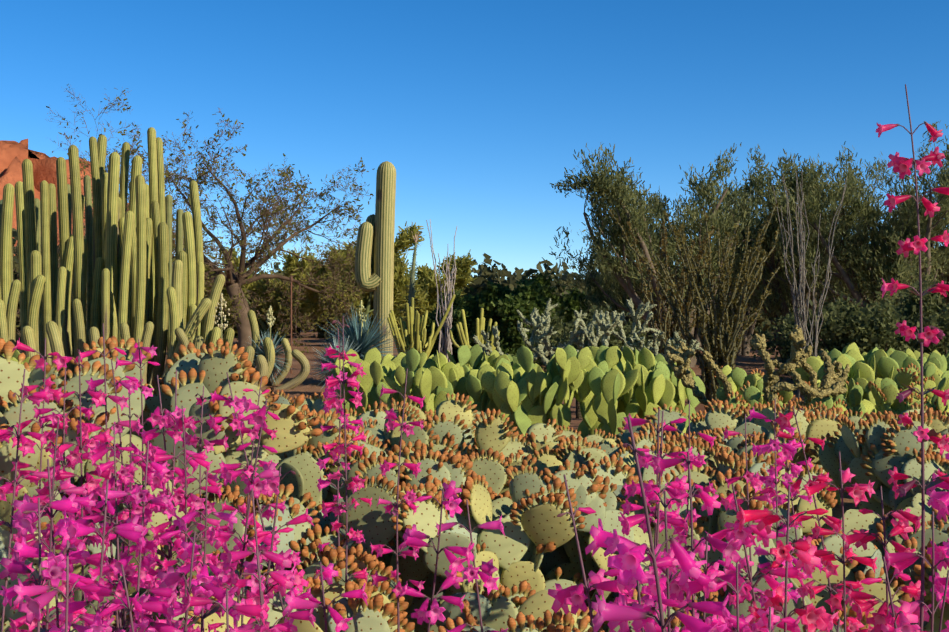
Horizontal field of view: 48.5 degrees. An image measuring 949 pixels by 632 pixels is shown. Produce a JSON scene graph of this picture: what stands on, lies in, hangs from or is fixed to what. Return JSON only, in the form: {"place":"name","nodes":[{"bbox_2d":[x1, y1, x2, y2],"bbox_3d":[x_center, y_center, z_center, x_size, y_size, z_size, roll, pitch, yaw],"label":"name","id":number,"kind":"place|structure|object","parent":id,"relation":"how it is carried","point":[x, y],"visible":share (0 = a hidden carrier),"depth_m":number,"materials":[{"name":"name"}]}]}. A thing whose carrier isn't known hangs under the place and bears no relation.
{"place":"outdoors","nodes":[
{"label":"outdoors","id":0,"kind":"place"},
{"bbox_2d":[0,139,128,255],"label":"butte","id":1,"kind":"object","parent":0,"point":[14,155],"depth_m":419.43,"materials":[{"name":"brown stone"}]},
{"bbox_2d":[16,325,859,605],"bbox_3d":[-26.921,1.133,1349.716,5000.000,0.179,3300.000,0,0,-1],"label":"ground","id":2,"kind":"structure","parent":0,"point":[308,385],"depth_m":20.96,"materials":[{"name":"brown soil"}]},
{"bbox_2d":[0,127,309,389],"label":"columnar cactus","id":3,"kind":"object","parent":2,"relation":"on","point":[140,287],"visible":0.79,"depth_m":16.77,"materials":[{"name":"green plant"}]},
{"bbox_2d":[13,87,374,354],"bbox_3d":[-9.497,-2.094,29.423,11.517,10.037,11.111,0,0,21],"label":"bare tree","id":4,"kind":"object","parent":2,"relation":"on","point":[237,280],"depth_m":30.43,"materials":[{"name":"brown plant"}]},
{"bbox_2d":[204,265,258,339],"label":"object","id":5,"kind":"object","parent":2,"relation":"on","point":[227,316],"depth_m":42.31,"materials":[{"name":"green plant"}]},
{"bbox_2d":[204,246,328,344],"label":"tree","id":6,"kind":"object","parent":2,"relation":"on","point":[255,286],"depth_m":40.48,"materials":[{"name":"green plant"}]},
{"bbox_2d":[290,274,299,373],"bbox_3d":[-3.482,0.164,20.418,0.202,1.938,0.070,0,0,-1],"label":"garden pole","id":7,"kind":"object","parent":2,"relation":"on","point":[291,279],"visible":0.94,"depth_m":20.40,"materials":[{"name":"brown wood"}]},
{"bbox_2d":[280,221,429,340],"bbox_3d":[-4.381,-1.090,38.200,5.494,4.544,3.504,0,0,-1],"label":"tree","id":8,"kind":"object","parent":2,"relation":"on","point":[401,243],"depth_m":37.62,"materials":[{"name":"green plant"}]},
{"bbox_2d":[213,231,499,394],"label":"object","id":9,"kind":"object","parent":2,"relation":"on","point":[359,338],"visible":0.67,"depth_m":17.30,"materials":[{"name":"green plant"}]},
{"bbox_2d":[355,161,395,360],"bbox_3d":[-2.059,-1.020,22.091,0.855,4.410,0.711,0,0,-1],"label":"saguaro","id":10,"kind":"object","parent":2,"relation":"on","point":[374,262],"visible":0.85,"depth_m":21.80,"materials":[{"name":"green plant"}]},
{"bbox_2d":[397,249,477,337],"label":"tree","id":11,"kind":"object","parent":2,"relation":"on","point":[462,279],"depth_m":44.02,"materials":[{"name":"green plant"}]},
{"bbox_2d":[426,220,456,361],"bbox_3d":[-0.618,-0.359,19.990,0.590,2.992,0.522,0,0,-1],"label":"ocotillo","id":12,"kind":"object","parent":2,"relation":"on","point":[447,341],"visible":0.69,"depth_m":19.94,"materials":[{"name":"grey plant"}]},
{"bbox_2d":[419,287,467,361],"bbox_3d":[-0.227,0.289,25.851,3.280,2.070,2.486,0,0,-38],"label":"dark shrub","id":13,"kind":"object","parent":2,"relation":"on","point":[458,300],"visible":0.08,"depth_m":25.04,"materials":[{"name":"green plant"}]},
{"bbox_2d":[0,336,948,631],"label":"prickly pears","id":14,"kind":"object","parent":2,"relation":"on","point":[494,438],"visible":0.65,"depth_m":3.36,"materials":[{"name":"green plant"}]},
{"bbox_2d":[0,84,948,631],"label":"penstemon","id":15,"kind":"object","parent":2,"relation":"on","point":[660,590],"visible":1,"depth_m":1.58,"materials":[{"name":"pink plant"}]},
{"bbox_2d":[451,270,569,364],"bbox_3d":[0.791,0.198,24.218,2.732,2.400,3.145,0,0,-1],"label":"dark shrub","id":16,"kind":"object","parent":2,"relation":"on","point":[499,304],"depth_m":23.53,"materials":[{"name":"green plant"}]},
{"bbox_2d":[551,286,588,346],"bbox_3d":[1.473,0.401,27.078,3.132,2.272,2.500,0,0,-1],"label":"dark shrub","id":17,"kind":"object","parent":2,"relation":"on","point":[572,303],"visible":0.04,"depth_m":26.80,"materials":[{"name":"green plant"}]},
{"bbox_2d":[522,302,645,372],"bbox_3d":[1.990,0.599,18.843,2.342,1.710,2.515,0,0,-1],"label":"cactus","id":18,"kind":"object","parent":2,"relation":"on","point":[561,331],"depth_m":18.74,"materials":[{"name":"green plant"}]},
{"bbox_2d":[548,303,694,363],"bbox_3d":[2.328,0.551,16.929,2.248,1.538,2.044,0,0,-1],"label":"cactus","id":19,"kind":"object","parent":2,"relation":"on","point":[619,343],"depth_m":16.55,"materials":[{"name":"green plant"}]},
{"bbox_2d":[569,207,684,338],"bbox_3d":[4.214,-0.894,28.706,3.310,4.114,3.819,0,0,-1],"label":"tree","id":20,"kind":"object","parent":2,"relation":"on","point":[592,290],"depth_m":28.74,"materials":[{"name":"green plant"}]},
{"bbox_2d":[473,298,849,418],"bbox_3d":[1.247,0.469,9.639,2.454,1.349,6.550,0,0,-1],"label":"cholla","id":21,"kind":"object","parent":2,"relation":"on","point":[682,354],"visible":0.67,"depth_m":7.20,"materials":[{"name":"green plant"}]},
{"bbox_2d":[542,142,794,366],"bbox_3d":[4.557,-1.388,23.557,3.879,5.152,6.324,0,0,43],"label":"tree","id":22,"kind":"object","parent":2,"relation":"on","point":[612,181],"depth_m":22.68,"materials":[{"name":"green plant"}]},
{"bbox_2d":[628,222,713,378],"bbox_3d":[2.710,-0.065,14.589,1.337,2.412,0.946,0,0,-1],"label":"ocotillo","id":23,"kind":"object","parent":2,"relation":"on","point":[674,329],"visible":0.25,"depth_m":14.40,"materials":[{"name":"green plant"}]},
{"bbox_2d":[627,220,716,353],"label":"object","id":24,"kind":"object","parent":2,"relation":"on","point":[679,288],"visible":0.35,"depth_m":14.40,"materials":[{"name":"green plant"}]},
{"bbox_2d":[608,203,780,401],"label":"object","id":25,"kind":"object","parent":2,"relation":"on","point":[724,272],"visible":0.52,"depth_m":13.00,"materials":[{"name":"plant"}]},
{"bbox_2d":[609,206,779,402],"bbox_3d":[2.789,-0.091,13.102,2.242,2.468,1.364,0,0,-1],"label":"ocotillo","id":26,"kind":"object","parent":2,"relation":"on","point":[726,349],"visible":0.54,"depth_m":12.98,"materials":[{"name":"green plant"}]},
{"bbox_2d":[670,180,796,355],"bbox_3d":[7.490,-1.446,29.782,4.251,5.234,4.918,0,0,-1],"label":"tree","id":27,"kind":"object","parent":2,"relation":"on","point":[729,199],"depth_m":29.92,"materials":[{"name":"plant"}]},
{"bbox_2d":[696,141,874,362],"bbox_3d":[7.457,-1.530,24.956,4.643,5.434,4.332,0,0,-1],"label":"tree","id":28,"kind":"object","parent":2,"relation":"on","point":[754,183],"depth_m":24.81,"materials":[{"name":"green plant"}]},
{"bbox_2d":[772,170,846,400],"bbox_3d":[4.454,-0.434,14.135,0.814,3.142,0.662,0,0,-33],"label":"ocotillo","id":29,"kind":"object","parent":2,"relation":"on","point":[801,289],"visible":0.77,"depth_m":14.07,"materials":[{"name":"grey plant"}]},
{"bbox_2d":[745,299,877,380],"bbox_3d":[5.976,0.545,18.122,2.443,1.840,2.325,0,0,-1],"label":"cactus","id":30,"kind":"object","parent":2,"relation":"on","point":[784,329],"depth_m":18.23,"materials":[{"name":"green plant"}]},
{"bbox_2d":[753,149,948,311],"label":"tree","id":31,"kind":"object","parent":2,"relation":"on","point":[861,208],"depth_m":23.09,"materials":[{"name":"green plant"}]},
{"bbox_2d":[794,152,920,311],"bbox_3d":[11.474,-1.836,31.967,4.861,6.059,5.014,0,0,-1],"label":"tree","id":32,"kind":"object","parent":2,"relation":"on","point":[875,168],"depth_m":30.82,"materials":[{"name":"green plant"}]},
{"bbox_2d":[786,286,948,355],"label":"shrub","id":33,"kind":"object","parent":2,"relation":"on","point":[839,337],"depth_m":14.72,"materials":[{"name":"green plant"}]},
{"bbox_2d":[859,294,908,319],"bbox_3d":[7.478,0.441,19.549,2.656,1.733,2.594,0,0,-1],"label":"shrub","id":34,"kind":"object","parent":2,"relation":"on","point":[891,302],"visible":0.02,"depth_m":19.91,"materials":[{"name":"green plant"}]},
{"bbox_2d":[850,278,947,339],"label":"shrub","id":35,"kind":"object","parent":2,"relation":"on","point":[915,300],"visible":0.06,"depth_m":15.96,"materials":[{"name":"green plant"}]},
{"bbox_2d":[883,292,948,355],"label":"shrub","id":36,"kind":"object","parent":2,"relation":"on","point":[929,321],"depth_m":14.93,"materials":[{"name":"plant"}]},
{"bbox_2d":[888,120,948,311],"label":"tree","id":37,"kind":"object","parent":2,"relation":"on","point":[946,266],"depth_m":25.61,"materials":[{"name":"green plant"}]},
{"bbox_2d":[0,0,948,284],"label":"sky","id":38,"kind":"structure","parent":0,"point":[476,107],"materials":[{"name":"blue"}]},
{"bbox_2d":[12,222,948,343],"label":"backdrop","id":39,"kind":"structure","parent":0,"point":[491,274],"depth_m":49.63,"materials":[{"name":"green plant"}]}
]}

